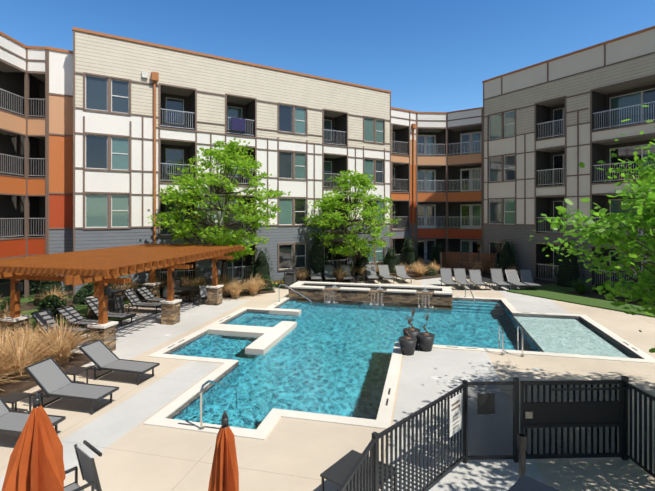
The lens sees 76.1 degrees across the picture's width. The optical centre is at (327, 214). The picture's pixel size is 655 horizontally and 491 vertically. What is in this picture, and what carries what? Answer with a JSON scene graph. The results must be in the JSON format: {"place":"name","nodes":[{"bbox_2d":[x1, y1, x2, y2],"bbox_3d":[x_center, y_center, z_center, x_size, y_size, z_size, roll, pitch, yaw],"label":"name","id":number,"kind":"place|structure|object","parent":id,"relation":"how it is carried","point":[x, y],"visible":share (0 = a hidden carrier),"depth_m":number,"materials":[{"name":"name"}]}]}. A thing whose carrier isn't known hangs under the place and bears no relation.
{"place":"outdoors","nodes":[
{"label":"outdoors","id":0,"kind":"place"},
{"bbox_2d":[0,266,654,490],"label":"deck","id":1,"kind":"structure","parent":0,"point":[136,436],"depth_m":9.20,"materials":[{"name":"beige concrete"}]},
{"bbox_2d":[0,244,244,350],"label":"pergola","id":2,"kind":"object","parent":1,"relation":"on","point":[101,269],"visible":1,"depth_m":14.34,"materials":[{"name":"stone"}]},
{"bbox_2d":[2,305,434,490],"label":"props","id":3,"kind":"object","parent":1,"relation":"on","point":[36,462],"visible":1,"depth_m":3.97,"materials":[{"name":"orange fabric"}]},
{"bbox_2d":[0,71,453,298],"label":"corner backing","id":4,"kind":"object","parent":1,"relation":"on","point":[11,206],"depth_m":22.59,"materials":[{"name":"orange"}]},
{"bbox_2d":[0,264,541,490],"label":"furniture","id":5,"kind":"object","parent":1,"relation":"on","point":[50,377],"visible":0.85,"depth_m":11.19,"materials":[{"name":"grey"}]},
{"bbox_2d":[0,26,654,301],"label":"buildings","id":6,"kind":"structure","parent":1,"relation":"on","point":[120,128],"depth_m":25.84,"materials":[{"name":"grey paint"}]},
{"bbox_2d":[0,265,654,396],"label":"beds","id":7,"kind":"object","parent":1,"relation":"on","point":[551,290],"visible":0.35,"depth_m":21.08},
{"bbox_2d":[147,138,290,280],"bbox_3d":[-5.394,0.115,22.680,8.294,8.558,7.406,0,0,-32],"label":"tree","id":8,"kind":"object","parent":7,"relation":"on","point":[225,159],"visible":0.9,"depth_m":22.23,"materials":[{"name":"green plant"}]},
{"bbox_2d":[0,259,636,390],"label":"grasses","id":9,"kind":"object","parent":7,"relation":"on","point":[19,352],"visible":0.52,"depth_m":12.46,"materials":[{"name":"beige plant"}]},
{"bbox_2d":[0,231,651,317],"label":"shrubs","id":10,"kind":"object","parent":7,"relation":"on","point":[568,270],"visible":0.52,"depth_m":25.59,"materials":[{"name":"green plant"}]},
{"bbox_2d":[302,169,401,277],"bbox_3d":[1.817,0.679,27.888,6.956,7.445,6.014,0,0,-32],"label":"tree","id":11,"kind":"object","parent":7,"relation":"on","point":[362,179],"visible":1,"depth_m":27.28,"materials":[{"name":"green plant"}]},
{"bbox_2d":[440,250,496,271],"bbox_3d":[10.262,3.573,30.489,3.736,1.640,1.700,0,0,27],"label":"slat screen","id":12,"kind":"object","parent":7,"relation":"on","point":[452,261],"visible":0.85,"depth_m":31.20,"materials":[{"name":"brown wood"}]},
{"bbox_2d":[529,105,654,352],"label":"tree","id":13,"kind":"object","parent":7,"relation":"on","point":[613,234],"visible":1,"depth_m":7.01,"materials":[{"name":"green plant"}]},
{"bbox_2d":[198,281,523,429],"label":"rails","id":14,"kind":"object","parent":1,"relation":"on","point":[201,427],"visible":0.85,"depth_m":13.03,"materials":[{"name":"silver metal"}]},
{"bbox_2d":[164,117,637,428],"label":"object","id":15,"kind":"object","parent":1,"relation":"on","point":[238,124],"visible":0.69,"depth_m":18.43,"materials":[{"name":"grey"}]},
{"bbox_2d":[166,298,640,418],"bbox_3d":[2.834,5.018,15.311,16.137,1.250,13.448,0,0,-1],"label":"pool shell","id":16,"kind":"object","parent":1,"relation":"in","point":[613,340],"visible":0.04,"depth_m":18.20,"materials":[{"name":"paint"}]},
{"bbox_2d":[289,281,452,307],"bbox_3d":[2.156,4.228,21.771,8.310,1.230,2.178,0,0,13],"label":"water feature","id":17,"kind":"object","parent":16,"relation":"on","point":[399,294],"visible":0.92,"depth_m":21.24,"materials":[{"name":"stone"}]},
{"bbox_2d":[169,300,637,428],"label":"water","id":18,"kind":"structure","parent":16,"relation":"in","point":[331,358],"depth_m":14.11,"materials":[{"name":"teal liquid"}]},
{"bbox_2d":[337,376,654,490],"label":"fence","id":19,"kind":"object","parent":1,"relation":"on","point":[573,414],"visible":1,"depth_m":7.41,"materials":[{"name":"grey metal"}]},
{"bbox_2d":[0,0,654,111],"label":"sky","id":20,"kind":"structure","parent":0,"point":[432,55],"materials":[{"name":"blue"}]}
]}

